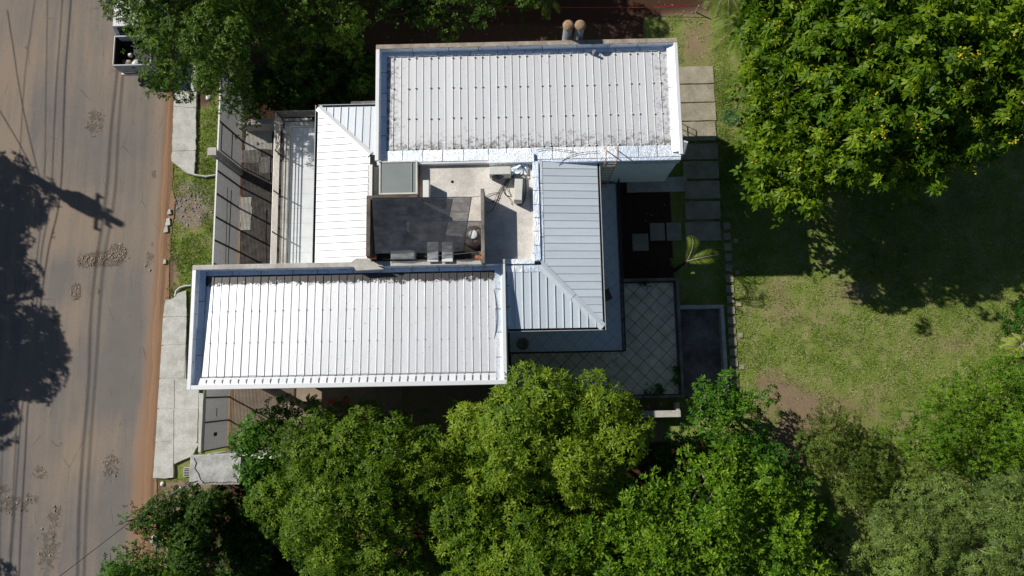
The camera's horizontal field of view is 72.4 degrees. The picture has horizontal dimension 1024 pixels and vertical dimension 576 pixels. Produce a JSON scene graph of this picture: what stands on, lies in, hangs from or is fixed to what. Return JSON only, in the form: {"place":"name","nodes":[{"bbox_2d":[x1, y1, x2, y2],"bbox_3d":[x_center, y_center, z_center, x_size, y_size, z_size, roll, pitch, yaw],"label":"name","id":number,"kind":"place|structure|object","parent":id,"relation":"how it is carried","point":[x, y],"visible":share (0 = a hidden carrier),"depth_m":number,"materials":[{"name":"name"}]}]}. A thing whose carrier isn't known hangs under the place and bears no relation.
{"place":"outdoors","nodes":[
{"label":"outdoors","id":0,"kind":"place"},
{"bbox_2d":[0,0,183,575],"bbox_3d":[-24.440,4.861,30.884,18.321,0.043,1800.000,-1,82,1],"label":"road","id":1,"kind":"structure","parent":0,"point":[75,380],"depth_m":31.53,"materials":[{"name":"brown asphalt"}]},
{"bbox_2d":[0,113,154,556],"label":"road rubble","id":2,"kind":"object","parent":1,"relation":"on","point":[91,264],"visible":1,"depth_m":31.64,"materials":[{"name":"concrete"}]},
{"bbox_2d":[113,0,164,75],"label":"pickup truck","id":3,"kind":"object","parent":1,"relation":"on","point":[121,41],"visible":0.43,"depth_m":32.08,"materials":[{"name":"white paint"}]},
{"bbox_2d":[153,52,215,478],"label":"sidewalk","id":4,"kind":"structure","parent":0,"point":[179,426],"depth_m":30.84,"materials":[{"name":"concrete"}]},
{"bbox_2d":[516,338,528,349],"bbox_3d":[0.423,2.225,27.751,0.500,0.420,0.492,-1,82,1],"label":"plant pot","id":5,"kind":"object","parent":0,"point":[522,343],"visible":1,"depth_m":27.59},
{"bbox_2d":[534,0,560,20],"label":"tree","id":6,"kind":"object","parent":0,"point":[540,3],"visible":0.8,"depth_m":31.24,"materials":[{"name":"green plant"}]},
{"bbox_2d":[155,0,1023,575],"bbox_3d":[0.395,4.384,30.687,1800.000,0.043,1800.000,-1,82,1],"label":"ground","id":7,"kind":"structure","parent":0,"point":[603,20],"depth_m":31.20,"materials":[{"name":"green plant"}]},
{"bbox_2d":[96,538,156,575],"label":"shrub","id":8,"kind":"object","parent":7,"relation":"on","point":[120,568],"visible":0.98,"depth_m":28.68,"materials":[{"name":"green plant"}]},
{"bbox_2d":[138,2,179,575],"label":"dirt shoulder","id":9,"kind":"object","parent":7,"relation":"on","point":[149,454],"visible":0.76,"depth_m":31.17},
{"bbox_2d":[116,500,158,544],"bbox_3d":[-15.474,9.524,29.210,2.462,1.686,1.739,-32,83,-4],"label":"shrub","id":10,"kind":"object","parent":9,"relation":"on","point":[133,513],"visible":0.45,"depth_m":29.20,"materials":[{"name":"green plant"}]},
{"bbox_2d":[135,541,220,575],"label":"shrub","id":11,"kind":"object","parent":7,"relation":"on","point":[166,568],"visible":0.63,"depth_m":28.93,"materials":[{"name":"green plant"}]},
{"bbox_2d":[168,480,197,495],"bbox_3d":[-12.476,7.818,28.130,0.889,4.417,0.214,-22,82,-2],"label":"service mast","id":12,"kind":"object","parent":7,"relation":"on","point":[187,484],"visible":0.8,"depth_m":26.18,"materials":[{"name":"metal"}]},
{"bbox_2d":[60,496,167,575],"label":"service wire","id":13,"kind":"object","parent":12,"relation":"attached to","point":[111,536],"visible":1,"depth_m":25.36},
{"bbox_2d":[129,481,239,575],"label":"tree","id":14,"kind":"object","parent":7,"relation":"on","point":[192,527],"visible":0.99,"depth_m":26.19,"materials":[{"name":"green plant"}]},
{"bbox_2d":[98,0,273,114],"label":"tree","id":15,"kind":"object","parent":7,"relation":"on","point":[203,51],"visible":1,"depth_m":26.16,"materials":[{"name":"green plant"}]},
{"bbox_2d":[183,467,189,476],"bbox_3d":[-14.071,7.960,30.303,0.260,0.115,0.400,-1,82,1],"label":"meter box","id":16,"kind":"object","parent":7,"relation":"on","point":[186,472],"visible":0.96,"depth_m":30.25,"materials":[{"name":"metal"}]},
{"bbox_2d":[173,186,213,242],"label":"cobblestones","id":17,"kind":"structure","parent":7,"relation":"on","point":[179,200],"depth_m":32.04,"materials":[{"name":"grey stone"}]},
{"bbox_2d":[202,390,229,451],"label":"driveway gate","id":18,"kind":"structure","parent":7,"relation":"on","point":[215,421],"depth_m":29.34,"materials":[{"name":"metal"}]},
{"bbox_2d":[189,451,258,484],"bbox_3d":[-11.894,7.447,29.181,2.060,2.426,1.190,-1,82,1],"label":"utility booth","id":19,"kind":"object","parent":7,"relation":"on","point":[211,469],"visible":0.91,"depth_m":28.09,"materials":[{"name":"concrete"}]},
{"bbox_2d":[207,147,242,174],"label":"gate pillar","id":20,"kind":"structure","parent":7,"relation":"on","point":[214,152],"depth_m":30.13,"materials":[{"name":"concrete"}]},
{"bbox_2d":[212,69,242,264],"bbox_3d":[-12.432,-2.946,30.620,0.110,2.530,12.910,-1,82,1],"label":"street fence","id":21,"kind":"object","parent":7,"relation":"on","point":[225,251],"visible":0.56,"depth_m":30.63,"materials":[{"name":"metal"}]},
{"bbox_2d":[220,71,272,139],"bbox_3d":[-11.554,-8.118,30.928,2.098,3.602,3.086,11,82,2],"label":"tree","id":22,"kind":"object","parent":7,"relation":"on","point":[249,110],"visible":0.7,"depth_m":29.98,"materials":[{"name":"green plant"}]},
{"bbox_2d":[240,131,282,263],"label":"front yard","id":23,"kind":"structure","parent":7,"relation":"on","point":[257,153],"depth_m":32.03,"materials":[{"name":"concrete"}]},
{"bbox_2d":[210,486,334,575],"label":"shrub","id":24,"kind":"object","parent":7,"relation":"on","point":[256,553],"visible":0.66,"depth_m":28.03,"materials":[{"name":"green plant"}]},
{"bbox_2d":[239,118,311,131],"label":"boundary wall","id":25,"kind":"structure","parent":7,"relation":"on","point":[266,124],"depth_m":31.59,"materials":[{"name":"concrete"}]},
{"bbox_2d":[239,37,375,113],"bbox_3d":[-9.027,-9.416,31.264,6.324,3.145,3.261,-13,82,-1],"label":"shrub","id":26,"kind":"object","parent":7,"relation":"on","point":[296,83],"visible":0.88,"depth_m":31.12,"materials":[{"name":"green plant"}]},
{"bbox_2d":[214,448,400,458],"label":"boundary wall","id":27,"kind":"structure","parent":7,"relation":"on","point":[229,452],"depth_m":28.89,"materials":[{"name":"white concrete"}]},
{"bbox_2d":[243,0,378,79],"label":"tree","id":28,"kind":"object","parent":7,"relation":"on","point":[329,36],"visible":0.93,"depth_m":28.80,"materials":[{"name":"green plant"}]},
{"bbox_2d":[232,386,402,468],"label":"side yard","id":29,"kind":"structure","parent":7,"relation":"on","point":[246,401],"depth_m":30.70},
{"bbox_2d":[226,393,301,501],"bbox_3d":[-9.808,6.287,28.339,2.617,4.652,4.499,12,82,2],"label":"tree","id":30,"kind":"object","parent":29,"relation":"on","point":[248,446],"visible":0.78,"depth_m":26.84,"materials":[{"name":"green plant"}]},
{"bbox_2d":[302,393,322,410],"bbox_3d":[-8.413,4.945,30.002,0.841,1.430,0.809,32,84,5],"label":"palm","id":31,"kind":"object","parent":29,"relation":"on","point":[310,400],"visible":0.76,"depth_m":29.41,"materials":[{"name":"green plant"}]},
{"bbox_2d":[242,396,446,575],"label":"tree","id":32,"kind":"object","parent":7,"relation":"on","point":[324,553],"visible":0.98,"depth_m":24.86,"materials":[{"name":"green plant"}]},
{"bbox_2d":[327,398,349,406],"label":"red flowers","id":33,"kind":"object","parent":32,"relation":"attached to","point":[332,400],"visible":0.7,"depth_m":29.03,"materials":[{"name":"red plant"}]},
{"bbox_2d":[187,38,683,389],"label":"house","id":34,"kind":"structure","parent":7,"relation":"on","point":[331,299],"depth_m":25.92,"materials":[{"name":"silver metal"}]},
{"bbox_2d":[391,253,416,260],"bbox_3d":[-3.930,-1.157,25.451,0.850,0.600,0.342,-1,82,1],"label":"air conditioner","id":35,"kind":"object","parent":34,"relation":"on","point":[405,256],"visible":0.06,"depth_m":25.15,"materials":[{"name":"grey metal"}]},
{"bbox_2d":[422,180,430,196],"bbox_3d":[-3.162,-3.580,25.813,0.270,0.550,0.660,-1,82,1],"label":"roof duct","id":36,"kind":"object","parent":34,"relation":"on","point":[426,188],"visible":0.7,"depth_m":25.56,"materials":[{"name":"white plastic"}]},
{"bbox_2d":[372,196,480,253],"bbox_3d":[-3.034,-2.240,24.907,3.893,0.243,2.050,-1,82,1],"label":"shade net","id":37,"kind":"object","parent":34,"relation":"attached to","point":[417,224],"visible":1,"depth_m":24.95,"materials":[{"name":"black fabric"}]},
{"bbox_2d":[427,252,439,262],"bbox_3d":[-2.837,-1.204,25.444,0.396,0.600,0.842,-1,82,1],"label":"solar heater box","id":38,"kind":"object","parent":34,"relation":"on","point":[433,257],"visible":0.55,"depth_m":25.13,"materials":[{"name":"white metal"}]},
{"bbox_2d":[442,252,453,262],"bbox_3d":[-2.316,-1.203,25.437,0.396,0.600,0.842,-1,82,1],"label":"solar heater box","id":39,"kind":"object","parent":34,"relation":"on","point":[446,257],"visible":0.52,"depth_m":25.12,"materials":[{"name":"white metal"}]},
{"bbox_2d":[465,226,480,248],"bbox_3d":[-1.389,-1.859,25.394,0.760,0.848,0.760,-1,82,1],"label":"water tank","id":40,"kind":"object","parent":34,"relation":"on","point":[473,238],"visible":0.82,"depth_m":25.09,"materials":[{"name":"brown plastic"}]},
{"bbox_2d":[489,166,510,179],"bbox_3d":[-0.435,-4.252,25.849,0.800,0.600,0.342,-1,82,1],"label":"air conditioner","id":41,"kind":"object","parent":34,"relation":"on","point":[502,172],"visible":1,"depth_m":25.56,"materials":[{"name":"white metal"}]},
{"bbox_2d":[514,179,522,203],"bbox_3d":[0.240,-3.544,25.739,0.342,0.600,0.800,3,82,1],"label":"air conditioner","id":42,"kind":"object","parent":34,"relation":"on","point":[518,192],"visible":1,"depth_m":25.45,"materials":[{"name":"beige metal"}]},
{"bbox_2d":[511,164,528,174],"bbox_3d":[0.297,-4.546,26.021,0.679,0.259,0.674,-1,82,1],"label":"foil heap","id":43,"kind":"object","parent":34,"relation":"on","point":[517,169],"visible":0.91,"depth_m":26.03,"materials":[{"name":"metal"}]},
{"bbox_2d":[518,176,525,204],"bbox_3d":[0.445,-3.619,25.984,0.216,0.068,1.200,12,82,2],"label":"cable","id":44,"kind":"object","parent":34,"relation":"on","point":[525,192],"visible":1,"depth_m":25.96,"materials":[{"name":"black rubber"}]},
{"bbox_2d":[562,20,573,39],"bbox_3d":[2.119,-9.207,29.120,0.420,6.900,0.420,-1,82,1],"label":"chimney flue","id":45,"kind":"object","parent":34,"relation":"on","point":[568,25],"visible":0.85,"depth_m":25.79,"materials":[{"name":"grey metal"}]},
{"bbox_2d":[574,20,585,39],"bbox_3d":[2.559,-9.204,29.114,0.420,6.900,0.420,-1,82,1],"label":"chimney flue","id":46,"kind":"object","parent":34,"relation":"on","point":[580,25],"visible":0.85,"depth_m":25.78,"materials":[{"name":"grey metal"}]},
{"bbox_2d":[600,147,617,186],"bbox_3d":[3.640,-4.694,27.108,0.448,3.567,0.643,-1,82,1],"label":"roof ladder","id":47,"kind":"object","parent":34,"relation":"on","point":[605,148],"visible":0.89,"depth_m":26.46,"materials":[{"name":"grey metal"}]},
{"bbox_2d":[683,140,687,154],"bbox_3d":[6.319,-5.187,25.807,0.220,0.115,0.500,17,82,3],"label":"rain spout","id":48,"kind":"object","parent":34,"relation":"attached to","point":[685,143],"visible":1,"depth_m":25.76,"materials":[{"name":"white plastic"}]},
{"bbox_2d":[371,0,554,42],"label":"tree","id":49,"kind":"object","parent":7,"relation":"on","point":[466,9],"visible":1,"depth_m":30.47,"materials":[{"name":"green plant"}]},
{"bbox_2d":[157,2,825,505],"bbox_3d":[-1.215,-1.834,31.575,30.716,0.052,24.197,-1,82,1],"label":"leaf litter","id":50,"kind":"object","parent":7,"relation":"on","point":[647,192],"visible":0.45,"depth_m":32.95,"materials":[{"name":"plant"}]},
{"bbox_2d":[411,432,616,575],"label":"tree","id":51,"kind":"object","parent":7,"relation":"on","point":[456,490],"visible":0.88,"depth_m":24.80,"materials":[{"name":"green plant"}]},
{"bbox_2d":[444,359,656,513],"bbox_3d":[1.418,5.523,26.687,7.954,7.781,5.543,-1,82,1],"label":"tree","id":52,"kind":"object","parent":7,"relation":"on","point":[534,430],"visible":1,"depth_m":24.06,"materials":[{"name":"green plant"}]},
{"bbox_2d":[154,0,1023,524],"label":"grass","id":53,"kind":"structure","parent":7,"relation":"on","point":[730,150],"depth_m":31.23,"materials":[{"name":"green plant"}]},
{"bbox_2d":[510,278,684,398],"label":"terrace","id":54,"kind":"structure","parent":7,"relation":"on","point":[652,355],"depth_m":30.05,"materials":[{"name":"tile"}]},
{"bbox_2d":[638,281,652,289],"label":"creeper","id":55,"kind":"object","parent":54,"relation":"on","point":[645,283],"visible":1,"depth_m":30.32,"materials":[{"name":"green plant"}]},
{"bbox_2d":[640,382,664,406],"bbox_3d":[5.881,4.624,29.590,1.075,0.305,0.926,37,84,5],"label":"creeper","id":56,"kind":"object","parent":54,"relation":"on","point":[649,399],"visible":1,"depth_m":29.55,"materials":[{"name":"green plant"}]},
{"bbox_2d":[650,383,667,399],"bbox_3d":[6.293,4.420,29.704,0.556,0.317,0.821,-41,83,-5],"label":"creeper","id":57,"kind":"object","parent":54,"relation":"on","point":[659,389],"visible":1,"depth_m":29.67,"materials":[{"name":"green plant"}]},
{"bbox_2d":[669,373,680,387],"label":"creeper","id":58,"kind":"object","parent":54,"relation":"on","point":[676,380],"visible":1,"depth_m":29.65,"materials":[{"name":"green plant"}]},
{"bbox_2d":[671,362,684,374],"bbox_3d":[7.039,3.442,29.737,0.537,0.337,0.527,-29,83,-3],"label":"creeper","id":59,"kind":"object","parent":54,"relation":"on","point":[677,367],"visible":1,"depth_m":29.70,"materials":[{"name":"green plant"}]},
{"bbox_2d":[394,437,859,575],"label":"shrub","id":60,"kind":"object","parent":7,"relation":"on","point":[820,548],"visible":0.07,"depth_m":28.64,"materials":[{"name":"green plant"}]},
{"bbox_2d":[671,233,719,273],"bbox_3d":[7.649,-1.175,29.946,1.702,2.858,1.564,37,84,5],"label":"palm","id":61,"kind":"object","parent":7,"relation":"on","point":[678,267],"visible":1,"depth_m":28.84,"materials":[{"name":"green plant"}]},
{"bbox_2d":[552,430,839,575],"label":"tree","id":62,"kind":"object","parent":7,"relation":"on","point":[738,537],"visible":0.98,"depth_m":23.91,"materials":[{"name":"green plant"}]},
{"bbox_2d":[680,305,728,397],"bbox_3d":[8.300,2.786,30.616,2.030,0.450,4.060,-1,82,1],"label":"swimming pool","id":63,"kind":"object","parent":7,"relation":"on","point":[703,335],"visible":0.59,"depth_m":30.73,"materials":[{"name":"liquid"}]},
{"bbox_2d":[702,0,741,16],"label":"palm","id":64,"kind":"object","parent":7,"relation":"on","point":[725,3],"visible":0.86,"depth_m":30.32,"materials":[{"name":"green plant"}]},
{"bbox_2d":[723,99,740,125],"bbox_3d":[10.514,-8.233,32.298,1.932,0.061,0.806,-39,83,-5],"label":"garden hose","id":65,"kind":"object","parent":7,"relation":"on","point":[724,119],"visible":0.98,"depth_m":32.24,"materials":[{"name":"green rubber"}]},
{"bbox_2d":[685,367,781,439],"bbox_3d":[8.608,4.659,28.529,3.528,4.250,2.872,-1,82,1],"label":"tree","id":66,"kind":"object","parent":7,"relation":"on","point":[723,413],"visible":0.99,"depth_m":27.25,"materials":[{"name":"green plant"}]},
{"bbox_2d":[707,1,761,58],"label":"palm","id":67,"kind":"object","parent":7,"relation":"on","point":[730,23],"visible":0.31,"depth_m":30.48,"materials":[{"name":"green plant"}]},
{"bbox_2d":[654,416,838,533],"bbox_3d":[9.783,7.286,28.596,8.084,3.056,3.634,21,83,4],"label":"shrub","id":68,"kind":"object","parent":7,"relation":"on","point":[775,458],"visible":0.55,"depth_m":27.98,"materials":[{"name":"green plant"}]},
{"bbox_2d":[792,396,899,509],"bbox_3d":[13.419,6.722,28.346,4.623,3.541,3.411,31,83,5],"label":"shrub","id":69,"kind":"object","parent":7,"relation":"on","point":[835,453],"visible":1,"depth_m":27.61,"materials":[{"name":"green plant"}]},
{"bbox_2d":[725,0,1023,229],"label":"tree","id":70,"kind":"object","parent":7,"relation":"on","point":[835,75],"visible":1,"depth_m":25.20,"materials":[{"name":"green plant"}]},
{"bbox_2d":[827,448,943,517],"bbox_3d":[15.426,7.807,28.518,4.620,2.883,2.496,-18,82,-2],"label":"shrub","id":71,"kind":"object","parent":7,"relation":"on","point":[916,475],"visible":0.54,"depth_m":28.41,"materials":[{"name":"green plant"}]},
{"bbox_2d":[832,466,1023,575],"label":"tree","id":72,"kind":"object","parent":7,"relation":"on","point":[936,533],"visible":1,"depth_m":25.41,"materials":[{"name":"green plant"}]},
{"bbox_2d":[866,345,1023,479],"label":"tree","id":73,"kind":"object","parent":7,"relation":"on","point":[979,421],"visible":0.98,"depth_m":27.46,"materials":[{"name":"green plant"}]},
{"bbox_2d":[995,294,1023,341],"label":"shrub","id":74,"kind":"object","parent":7,"relation":"on","point":[1018,311],"visible":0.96,"depth_m":30.56,"materials":[{"name":"green plant"}]},
{"bbox_2d":[999,333,1023,358],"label":"palm","id":75,"kind":"object","parent":7,"relation":"on","point":[1015,344],"visible":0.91,"depth_m":29.69,"materials":[{"name":"green plant"}]},
{"bbox_3d":[8.681,-13.070,32.770,0.050,0.600,0.050,-1,82,1],"label":"stake","id":76,"kind":"object","parent":7,"relation":"on","visible":0},
{"bbox_2d":[482,6,691,7],"bbox_3d":[3.453,-13.123,32.693,10.364,0.130,0.044,0,82,1],"label":"red string","id":77,"kind":"object","parent":76,"relation":"attached to","point":[608,7],"visible":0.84,"depth_m":32.70,"materials":[{"name":"red"}]},
{"bbox_2d":[605,288,612,301],"bbox_3d":[3.729,0.309,27.765,0.400,0.850,0.410,-24,82,-3],"label":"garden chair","id":78,"kind":"object","parent":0,"point":[608,295],"visible":0.54,"depth_m":27.73,"materials":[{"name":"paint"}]},
{"bbox_2d":[640,402,680,417],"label":"garden bench wall","id":79,"kind":"structure","parent":0,"point":[675,411],"depth_m":29.77,"materials":[{"name":"concrete"}]},
{"bbox_2d":[627,66,744,386],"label":"garden path","id":80,"kind":"structure","parent":0,"point":[703,231],"depth_m":31.83,"materials":[{"name":"concrete"}]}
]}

